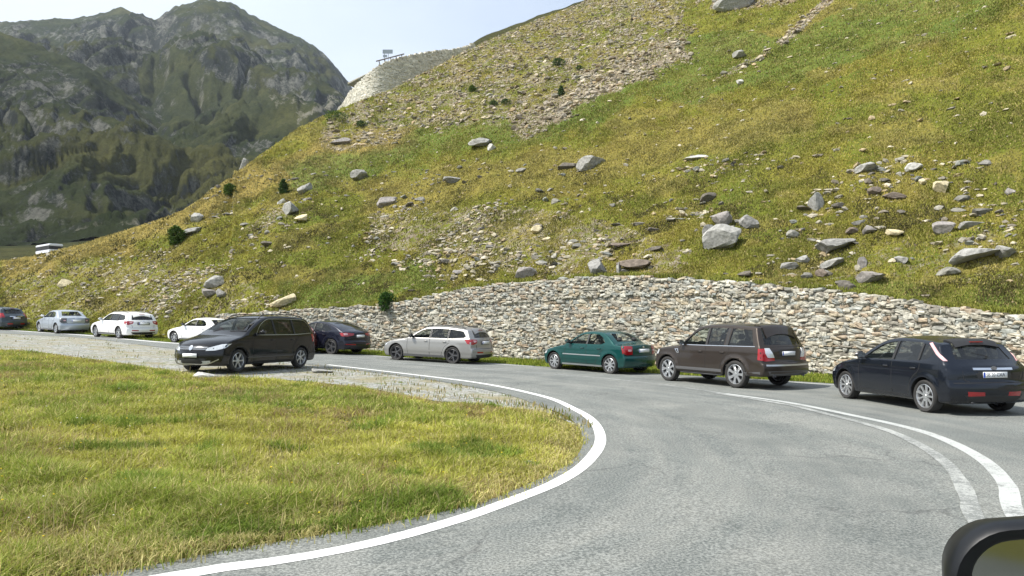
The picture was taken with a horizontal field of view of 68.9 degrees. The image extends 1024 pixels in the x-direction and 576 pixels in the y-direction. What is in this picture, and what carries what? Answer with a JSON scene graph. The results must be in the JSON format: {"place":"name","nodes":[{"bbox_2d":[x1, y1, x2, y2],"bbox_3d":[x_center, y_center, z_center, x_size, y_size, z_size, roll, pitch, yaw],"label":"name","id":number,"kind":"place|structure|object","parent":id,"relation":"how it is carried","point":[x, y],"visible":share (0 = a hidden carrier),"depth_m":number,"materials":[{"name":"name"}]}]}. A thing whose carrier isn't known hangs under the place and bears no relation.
{"place":"outdoors","nodes":[
{"label":"outdoors","id":0,"kind":"place"},
{"bbox_2d":[0,240,92,260],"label":"valley floor","id":1,"kind":"structure","parent":0,"point":[8,252],"depth_m":172.31,"materials":[{"name":"green plant"}]},
{"bbox_2d":[36,243,62,254],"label":"coach","id":2,"kind":"object","parent":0,"point":[46,248],"visible":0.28,"depth_m":148.42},
{"bbox_2d":[0,32,255,245],"bbox_3d":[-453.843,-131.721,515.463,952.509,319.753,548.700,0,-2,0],"label":"mountain","id":3,"kind":"structure","parent":0,"point":[87,153],"depth_m":414.87,"materials":[{"name":"green plant"}]},
{"bbox_2d":[0,0,351,157],"bbox_3d":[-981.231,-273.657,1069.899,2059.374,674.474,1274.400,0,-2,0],"label":"mountain","id":4,"kind":"structure","parent":0,"point":[236,80],"depth_m":872.83,"materials":[{"name":"stone"}]},
{"bbox_2d":[0,0,582,87],"label":"sky","id":5,"kind":"structure","parent":0,"point":[353,34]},
{"bbox_2d":[348,73,367,86],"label":"terrace","id":6,"kind":"structure","parent":0,"point":[352,83],"depth_m":136.97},
{"bbox_2d":[383,50,392,61],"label":"roadside sign","id":7,"kind":"object","parent":6,"relation":"on","point":[388,52],"visible":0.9,"depth_m":129.79,"materials":[{"name":"metal"}]},
{"bbox_2d":[376,53,403,63],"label":"guard rail","id":8,"kind":"object","parent":6,"relation":"on","point":[390,57],"visible":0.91,"depth_m":128.27,"materials":[{"name":"grey metal"}]},
{"bbox_2d":[0,339,753,575],"bbox_3d":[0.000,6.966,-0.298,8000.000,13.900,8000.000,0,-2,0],"label":"ground","id":9,"kind":"structure","parent":0,"point":[440,401],"depth_m":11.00,"materials":[{"name":"green plant"}]},
{"bbox_2d":[167,318,223,342],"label":"parked car","id":10,"kind":"object","parent":9,"relation":"on","point":[184,331],"visible":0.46,"depth_m":40.52,"materials":[{"name":"white paint"}]},
{"bbox_2d":[193,372,216,377],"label":"boulder","id":11,"kind":"object","parent":9,"relation":"on","point":[201,374],"visible":0.39,"depth_m":19.54,"materials":[{"name":"stone"}]},
{"bbox_2d":[0,355,570,535],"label":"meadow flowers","id":12,"kind":"object","parent":9,"relation":"on","point":[222,444],"visible":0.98,"depth_m":8.37,"materials":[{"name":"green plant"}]},
{"bbox_2d":[0,333,576,425],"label":"gravel verge","id":13,"kind":"structure","parent":9,"relation":"on","point":[90,348],"depth_m":23.87,"materials":[{"name":"grey gravel"}]},
{"bbox_2d":[175,314,314,371],"bbox_3d":[-8.346,1.689,23.650,2.263,1.748,4.883,-1,-3,21],"label":"parked car","id":14,"kind":"object","parent":13,"relation":"on","point":[233,344],"visible":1,"depth_m":22.84,"materials":[{"name":"black paint"}]},
{"bbox_2d":[0,334,592,426],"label":"verge tufts","id":15,"kind":"object","parent":13,"relation":"on","point":[568,417],"visible":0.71,"depth_m":18.42,"materials":[{"name":"green plant"}]},
{"bbox_2d":[312,368,332,372],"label":"boulder","id":16,"kind":"object","parent":13,"relation":"on","point":[320,370],"visible":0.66,"depth_m":23.27,"materials":[{"name":"stone"}]},
{"bbox_2d":[0,327,833,383],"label":"verge grass","id":17,"kind":"structure","parent":9,"relation":"on","point":[825,377],"depth_m":31.27,"materials":[{"name":"green plant"}]},
{"bbox_2d":[215,275,1023,374],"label":"stone wall","id":18,"kind":"structure","parent":9,"relation":"on","point":[537,319],"depth_m":30.38,"materials":[{"name":"grey stone"}]},
{"bbox_2d":[377,292,395,310],"bbox_3d":[-6.356,0.714,38.127,1.141,1.148,1.215,0,-2,0],"label":"shrub","id":19,"kind":"object","parent":18,"relation":"on","point":[385,298],"visible":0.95,"depth_m":37.96,"materials":[{"name":"green plant"}]},
{"bbox_2d":[220,271,1023,314],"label":"wall top grass","id":20,"kind":"structure","parent":18,"relation":"on","point":[1011,310],"depth_m":29.20,"materials":[{"name":"green plant"}]},
{"bbox_2d":[0,329,1023,575],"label":"road","id":21,"kind":"structure","parent":0,"point":[676,479],"depth_m":8.06,"materials":[{"name":"grey asphalt"}]},
{"bbox_2d":[0,307,27,328],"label":"parked car","id":22,"kind":"object","parent":21,"relation":"on","point":[16,318],"visible":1,"depth_m":53.26,"materials":[{"name":"paint"}]},
{"bbox_2d":[36,310,89,333],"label":"parked car","id":23,"kind":"object","parent":21,"relation":"on","point":[58,323],"visible":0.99,"depth_m":50.14,"materials":[{"name":"silver metal"}]},
{"bbox_2d":[12,330,178,343],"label":"edge line","id":24,"kind":"object","parent":21,"relation":"on","point":[101,336],"visible":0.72,"depth_m":45.40,"materials":[{"name":"paint"}]},
{"bbox_2d":[91,311,157,338],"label":"parked car","id":25,"kind":"object","parent":21,"relation":"on","point":[120,324],"visible":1,"depth_m":44.46,"materials":[{"name":"white paint"}]},
{"bbox_2d":[310,327,316,347],"bbox_3d":[-11.144,2.183,34.435,4.348,1.500,2.189,1,-2,24],"label":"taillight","id":26,"kind":"object","parent":21,"relation":"on","point":[315,339],"visible":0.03,"depth_m":34.23,"materials":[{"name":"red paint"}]},
{"bbox_2d":[309,320,370,353],"bbox_3d":[-8.916,2.290,35.429,4.670,1.518,2.209,1,-2,30],"label":"parked car","id":27,"kind":"object","parent":21,"relation":"on","point":[333,337],"visible":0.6,"depth_m":34.18,"materials":[{"name":"blue paint"}]},
{"bbox_2d":[151,365,605,575],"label":"edge line","id":28,"kind":"object","parent":21,"relation":"on","point":[592,455],"visible":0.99,"depth_m":6.54,"materials":[{"name":"paint"}]},
{"bbox_2d":[384,325,493,363],"bbox_3d":[-3.153,2.311,31.526,4.858,1.546,2.248,0,-2,27],"label":"parked car","id":29,"kind":"object","parent":21,"relation":"on","point":[451,344],"visible":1,"depth_m":30.48,"materials":[{"name":"silver metal"}]},
{"bbox_2d":[322,357,720,392],"bbox_3d":[-0.660,2.835,25.916,18.112,0.335,1.952,-2,-3,42],"label":"line","id":30,"kind":"object","parent":21,"relation":"on","point":[559,374],"visible":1,"depth_m":24.43,"materials":[{"name":"paint"}]},
{"bbox_2d":[544,330,655,373],"bbox_3d":[3.132,2.297,27.584,2.180,1.500,4.514,2,-3,-41],"label":"parked car","id":31,"kind":"object","parent":21,"relation":"on","point":[612,354],"visible":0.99,"depth_m":26.44,"materials":[{"name":"green paint"}]},
{"bbox_2d":[656,323,808,387],"bbox_3d":[6.418,1.956,22.415,2.301,1.807,4.800,1,-3,-31],"label":"parked car","id":32,"kind":"object","parent":21,"relation":"on","point":[738,355],"visible":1,"depth_m":20.96,"materials":[{"name":"brown paint"}]},
{"bbox_2d":[716,393,984,522],"bbox_3d":[2.782,2.131,7.508,3.998,0.170,24.030,-1,-3,21],"label":"worn centre line","id":33,"kind":"object","parent":21,"relation":"on","point":[971,509],"visible":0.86,"depth_m":9.19,"materials":[{"name":"paint"}]},
{"bbox_2d":[724,393,1023,516],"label":"line","id":34,"kind":"object","parent":21,"relation":"on","point":[1010,499],"visible":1,"depth_m":9.40,"materials":[{"name":"paint"}]},
{"bbox_2d":[832,335,1023,411],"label":"parked car","id":35,"kind":"object","parent":21,"relation":"on","point":[930,373],"visible":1,"depth_m":15.29,"materials":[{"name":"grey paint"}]},
{"bbox_2d":[0,0,1023,338],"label":"hillside","id":36,"kind":"structure","parent":0,"point":[416,238],"depth_m":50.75,"materials":[{"name":"green plant"}]},
{"bbox_2d":[57,279,72,287],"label":"boulder","id":37,"kind":"object","parent":36,"relation":"on","point":[62,283],"visible":0.88,"depth_m":60.08,"materials":[{"name":"stone"}]},
{"bbox_2d":[166,225,186,244],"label":"shrub","id":38,"kind":"object","parent":36,"relation":"on","point":[176,233],"visible":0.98,"depth_m":59.67,"materials":[{"name":"green plant"}]},
{"bbox_2d":[184,227,201,233],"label":"boulder","id":39,"kind":"object","parent":36,"relation":"on","point":[192,230],"visible":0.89,"depth_m":60.49,"materials":[{"name":"stone"}]},
{"bbox_2d":[190,213,203,221],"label":"boulder","id":40,"kind":"object","parent":36,"relation":"on","point":[196,217],"visible":0.88,"depth_m":63.19,"materials":[{"name":"stone"}]},
{"bbox_2d":[202,288,215,297],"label":"boulder","id":41,"kind":"object","parent":36,"relation":"on","point":[207,293],"visible":0.93,"depth_m":48.62,"materials":[{"name":"stone"}]},
{"bbox_2d":[203,275,223,287],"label":"boulder","id":42,"kind":"object","parent":36,"relation":"on","point":[214,281],"visible":0.93,"depth_m":49.54,"materials":[{"name":"stone"}]},
{"bbox_2d":[216,289,225,296],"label":"boulder","id":43,"kind":"object","parent":36,"relation":"on","point":[220,293],"visible":0.88,"depth_m":47.62,"materials":[{"name":"stone"}]},
{"bbox_2d":[222,183,237,195],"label":"shrub","id":44,"kind":"object","parent":36,"relation":"on","point":[228,188],"visible":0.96,"depth_m":68.08,"materials":[{"name":"green plant"}]},
{"bbox_2d":[239,158,248,169],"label":"boulder","id":45,"kind":"object","parent":36,"relation":"on","point":[244,162],"visible":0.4,"depth_m":75.96,"materials":[{"name":"stone"}]},
{"bbox_2d":[261,241,271,246],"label":"boulder","id":46,"kind":"object","parent":36,"relation":"on","point":[265,243],"visible":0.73,"depth_m":50.16,"materials":[{"name":"stone"}]},
{"bbox_2d":[270,293,295,307],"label":"boulder","id":47,"kind":"object","parent":36,"relation":"on","point":[283,301],"visible":0.98,"depth_m":41.74,"materials":[{"name":"stone"}]},
{"bbox_2d":[277,178,290,193],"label":"shrub","id":48,"kind":"object","parent":36,"relation":"on","point":[283,188],"visible":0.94,"depth_m":64.35,"materials":[{"name":"green plant"}]},
{"bbox_2d":[282,201,298,214],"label":"boulder","id":49,"kind":"object","parent":36,"relation":"on","point":[289,207],"visible":0.94,"depth_m":56.82,"materials":[{"name":"stone"}]},
{"bbox_2d":[294,214,306,220],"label":"boulder","id":50,"kind":"object","parent":36,"relation":"on","point":[302,217],"visible":0.93,"depth_m":52.76,"materials":[{"name":"stone"}]},
{"bbox_2d":[297,182,311,193],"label":"boulder","id":51,"kind":"object","parent":36,"relation":"on","point":[304,188],"visible":0.85,"depth_m":62.35,"materials":[{"name":"stone"}]},
{"bbox_2d":[323,110,348,119],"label":"shrub","id":52,"kind":"object","parent":36,"relation":"on","point":[338,114],"visible":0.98,"depth_m":86.85,"materials":[{"name":"green plant"}]},
{"bbox_2d":[329,138,350,144],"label":"boulder","id":53,"kind":"object","parent":36,"relation":"on","point":[342,141],"visible":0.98,"depth_m":76.12,"materials":[{"name":"stone"}]},
{"bbox_2d":[350,169,367,179],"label":"boulder","id":54,"kind":"object","parent":36,"relation":"on","point":[357,174],"visible":0.81,"depth_m":63.12,"materials":[{"name":"stone"}]},
{"bbox_2d":[356,120,367,126],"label":"shrub","id":55,"kind":"object","parent":36,"relation":"on","point":[360,123],"visible":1,"depth_m":81.97,"materials":[{"name":"green plant"}]},
{"bbox_2d":[377,197,396,207],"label":"boulder","id":56,"kind":"object","parent":36,"relation":"on","point":[383,201],"visible":0.74,"depth_m":54.12,"materials":[{"name":"stone"}]},
{"bbox_2d":[337,43,475,109],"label":"bastion wall","id":57,"kind":"structure","parent":36,"relation":"on","point":[387,75],"depth_m":128.97,"materials":[{"name":"stone"}]},
{"bbox_2d":[443,176,460,182],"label":"boulder","id":58,"kind":"object","parent":36,"relation":"on","point":[449,179],"visible":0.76,"depth_m":54.27,"materials":[{"name":"stone"}]},
{"bbox_2d":[468,85,476,91],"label":"shrub","id":59,"kind":"object","parent":36,"relation":"on","point":[471,87],"visible":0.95,"depth_m":89.99,"materials":[{"name":"green plant"}]},
{"bbox_2d":[468,138,491,145],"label":"boulder","id":60,"kind":"object","parent":36,"relation":"on","point":[480,142],"visible":0.84,"depth_m":59.99,"materials":[{"name":"stone"}]},
{"bbox_2d":[0,0,1023,335],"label":"stones","id":61,"kind":"object","parent":36,"relation":"on","point":[562,254],"visible":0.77,"depth_m":43.51,"materials":[{"name":"grey stone"}]},
{"bbox_2d":[515,267,537,278],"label":"boulder","id":62,"kind":"object","parent":36,"relation":"on","point":[523,272],"visible":0.85,"depth_m":35.34,"materials":[{"name":"stone"}]},
{"bbox_2d":[531,225,541,232],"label":"boulder","id":63,"kind":"object","parent":36,"relation":"on","point":[536,228],"visible":1,"depth_m":40.24,"materials":[{"name":"stone"}]},
{"bbox_2d":[550,57,565,66],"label":"shrub","id":64,"kind":"object","parent":36,"relation":"on","point":[555,62],"visible":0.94,"depth_m":89.21,"materials":[{"name":"green plant"}]},
{"bbox_2d":[557,85,565,95],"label":"shrub","id":65,"kind":"object","parent":36,"relation":"on","point":[560,90],"visible":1,"depth_m":71.64,"materials":[{"name":"green plant"}]},
{"bbox_2d":[557,162,576,169],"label":"boulder","id":66,"kind":"object","parent":36,"relation":"on","point":[565,165],"visible":0.77,"depth_m":49.83,"materials":[{"name":"stone"}]},
{"bbox_2d":[319,0,830,150],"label":"scree","id":67,"kind":"structure","parent":36,"relation":"on","point":[613,78],"depth_m":85.26,"materials":[{"name":"stone"}]},
{"bbox_2d":[576,155,605,170],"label":"boulder","id":68,"kind":"object","parent":36,"relation":"on","point":[585,163],"visible":0.87,"depth_m":48.40,"materials":[{"name":"stone"}]},
{"bbox_2d":[588,259,605,275],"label":"boulder","id":69,"kind":"object","parent":36,"relation":"on","point":[595,265],"visible":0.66,"depth_m":33.05,"materials":[{"name":"stone"}]},
{"bbox_2d":[201,156,1023,295],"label":"loose rocks","id":70,"kind":"object","parent":36,"relation":"on","point":[945,271],"visible":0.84,"depth_m":36.02,"materials":[{"name":"stone"}]},
{"bbox_2d":[610,243,630,246],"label":"boulder","id":71,"kind":"object","parent":36,"relation":"on","point":[619,244],"visible":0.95,"depth_m":35.07,"materials":[{"name":"stone"}]},
{"bbox_2d":[616,259,651,268],"bbox_3d":[5.354,-1.017,32.648,1.569,0.504,0.850,-1,-3,24],"label":"boulder","id":72,"kind":"object","parent":36,"relation":"on","point":[636,263],"visible":0.94,"depth_m":32.34,"materials":[{"name":"stone"}]},
{"bbox_2d":[644,246,661,251],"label":"boulder","id":73,"kind":"object","parent":36,"relation":"on","point":[655,248],"visible":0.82,"depth_m":33.57,"materials":[{"name":"stone"}]},
{"bbox_2d":[682,155,707,160],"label":"boulder","id":74,"kind":"object","parent":36,"relation":"on","point":[693,157],"visible":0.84,"depth_m":44.40,"materials":[{"name":"stone"}]},
{"bbox_2d":[702,224,712,234],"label":"boulder","id":75,"kind":"object","parent":36,"relation":"on","point":[706,228],"visible":0.37,"depth_m":32.98,"materials":[{"name":"stone"}]},
{"bbox_2d":[700,192,715,201],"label":"boulder","id":76,"kind":"object","parent":36,"relation":"on","point":[708,196],"visible":0.84,"depth_m":37.92,"materials":[{"name":"stone"}]},
{"bbox_2d":[709,211,732,224],"bbox_3d":[9.365,-3.084,33.706,0.936,0.850,1.126,2,-3,-41],"label":"boulder","id":77,"kind":"object","parent":36,"relation":"on","point":[724,217],"visible":0.77,"depth_m":33.28,"materials":[{"name":"stone"}]},
{"bbox_2d":[702,224,740,249],"bbox_3d":[9.163,-2.149,32.264,1.600,1.205,1.125,-2,-3,31],"label":"boulder","id":78,"kind":"object","parent":36,"relation":"on","point":[717,236],"visible":0.89,"depth_m":31.89,"materials":[{"name":"stone"}]},
{"bbox_2d":[712,0,753,11],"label":"boulder","id":79,"kind":"object","parent":36,"relation":"on","point":[723,5],"visible":0.66,"depth_m":89.03,"materials":[{"name":"stone"}]},
{"bbox_2d":[732,50,745,57],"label":"boulder","id":80,"kind":"object","parent":36,"relation":"on","point":[738,53],"visible":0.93,"depth_m":63.49,"materials":[{"name":"stone"}]},
{"bbox_2d":[737,271,750,275],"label":"boulder","id":81,"kind":"object","parent":36,"relation":"on","point":[746,273],"visible":0.97,"depth_m":28.93,"materials":[{"name":"stone"}]},
{"bbox_2d":[738,215,758,228],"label":"boulder","id":82,"kind":"object","parent":36,"relation":"on","point":[746,221],"visible":0.91,"depth_m":32.80,"materials":[{"name":"stone"}]},
{"bbox_2d":[780,262,798,269],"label":"boulder","id":83,"kind":"object","parent":36,"relation":"on","point":[789,265],"visible":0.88,"depth_m":28.49,"materials":[{"name":"stone"}]},
{"bbox_2d":[794,255,809,262],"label":"boulder","id":84,"kind":"object","parent":36,"relation":"on","point":[803,259],"visible":0.89,"depth_m":28.78,"materials":[{"name":"stone"}]},
{"bbox_2d":[796,205,810,209],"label":"boulder","id":85,"kind":"object","parent":36,"relation":"on","point":[801,207],"visible":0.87,"depth_m":32.50,"materials":[{"name":"stone"}]},
{"bbox_2d":[807,192,823,210],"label":"boulder","id":86,"kind":"object","parent":36,"relation":"on","point":[816,201],"visible":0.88,"depth_m":32.40,"materials":[{"name":"stone"}]},
{"bbox_2d":[815,269,826,277],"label":"boulder","id":87,"kind":"object","parent":36,"relation":"on","point":[821,273],"visible":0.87,"depth_m":27.34,"materials":[{"name":"stone"}]},
{"bbox_2d":[819,257,843,269],"bbox_3d":[11.933,-0.884,27.765,0.879,0.466,0.723,-2,-3,39],"label":"boulder","id":88,"kind":"object","parent":36,"relation":"on","point":[830,263],"visible":0.9,"depth_m":27.53,"materials":[{"name":"stone"}]},
{"bbox_2d":[815,238,855,252],"bbox_3d":[12.523,-1.631,28.846,1.424,0.622,1.099,0,-2,0],"label":"boulder","id":89,"kind":"object","parent":36,"relation":"on","point":[827,245],"visible":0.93,"depth_m":28.50,"materials":[{"name":"stone"}]},
{"bbox_2d":[845,227,858,233],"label":"boulder","id":90,"kind":"object","parent":36,"relation":"on","point":[850,230],"visible":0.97,"depth_m":29.15,"materials":[{"name":"stone"}]},
{"bbox_2d":[857,257,866,267],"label":"boulder","id":91,"kind":"object","parent":36,"relation":"on","point":[861,262],"visible":0.95,"depth_m":26.79,"materials":[{"name":"stone"}]},
{"bbox_2d":[854,162,877,173],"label":"boulder","id":92,"kind":"object","parent":36,"relation":"on","point":[867,167],"visible":0.88,"depth_m":33.06,"materials":[{"name":"stone"}]},
{"bbox_2d":[862,225,876,234],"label":"boulder","id":93,"kind":"object","parent":36,"relation":"on","point":[867,229],"visible":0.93,"depth_m":28.50,"materials":[{"name":"stone"}]},
{"bbox_2d":[856,271,885,282],"bbox_3d":[12.562,-0.339,25.971,0.788,0.480,0.949,2,-3,-32],"label":"boulder","id":94,"kind":"object","parent":36,"relation":"on","point":[865,276],"visible":0.88,"depth_m":25.75,"materials":[{"name":"stone"}]},
{"bbox_2d":[867,186,881,194],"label":"boulder","id":95,"kind":"object","parent":36,"relation":"on","point":[875,190],"visible":0.91,"depth_m":31.20,"materials":[{"name":"stone"}]},
{"bbox_2d":[882,192,906,199],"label":"boulder","id":96,"kind":"object","parent":36,"relation":"on","point":[894,195],"visible":0.9,"depth_m":30.60,"materials":[{"name":"stone"}]},
{"bbox_2d":[885,229,903,235],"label":"boulder","id":97,"kind":"object","parent":36,"relation":"on","point":[893,232],"visible":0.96,"depth_m":27.86,"materials":[{"name":"stone"}]},
{"bbox_2d":[894,256,908,263],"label":"boulder","id":98,"kind":"object","parent":36,"relation":"on","point":[900,259],"visible":0.91,"depth_m":26.16,"materials":[{"name":"stone"}]},
{"bbox_2d":[904,163,922,171],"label":"boulder","id":99,"kind":"object","parent":36,"relation":"on","point":[911,167],"visible":1,"depth_m":32.04,"materials":[{"name":"stone"}]},
{"bbox_2d":[932,181,948,192],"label":"boulder","id":100,"kind":"object","parent":36,"relation":"on","point":[940,186],"visible":0.95,"depth_m":29.77,"materials":[{"name":"stone"}]},
{"bbox_2d":[932,221,955,234],"bbox_3d":[15.771,-2.141,27.235,0.757,0.622,0.641,-2,-3,34],"label":"boulder","id":101,"kind":"object","parent":36,"relation":"on","point":[940,227],"visible":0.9,"depth_m":27.07,"materials":[{"name":"stone"}]},
{"bbox_2d":[958,221,983,229],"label":"boulder","id":102,"kind":"object","parent":36,"relation":"on","point":[964,225],"visible":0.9,"depth_m":26.65,"materials":[{"name":"stone"}]},
{"bbox_2d":[949,248,999,264],"bbox_3d":[15.160,-1.026,24.530,1.444,0.525,1.317,0,-2,0],"label":"boulder","id":103,"kind":"object","parent":36,"relation":"on","point":[964,255],"visible":0.9,"depth_m":24.16,"materials":[{"name":"stone"}]},
{"bbox_2d":[995,245,1015,257],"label":"boulder","id":104,"kind":"object","parent":36,"relation":"on","point":[1004,251],"visible":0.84,"depth_m":23.97,"materials":[{"name":"stone"}]},
{"bbox_2d":[1004,188,1015,194],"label":"boulder","id":105,"kind":"object","parent":36,"relation":"on","point":[1008,191],"visible":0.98,"depth_m":28.25,"materials":[{"name":"stone"}]},
{"bbox_2d":[473,0,584,45],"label":"ridge","id":106,"kind":"structure","parent":0,"point":[487,37],"depth_m":278.97,"materials":[{"name":"grey stone"}]},
{"bbox_2d":[942,516,1023,575],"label":"wing mirror","id":107,"kind":"object","parent":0,"point":[988,547],"visible":1,"depth_m":0.87,"materials":[{"name":"black mirror"}]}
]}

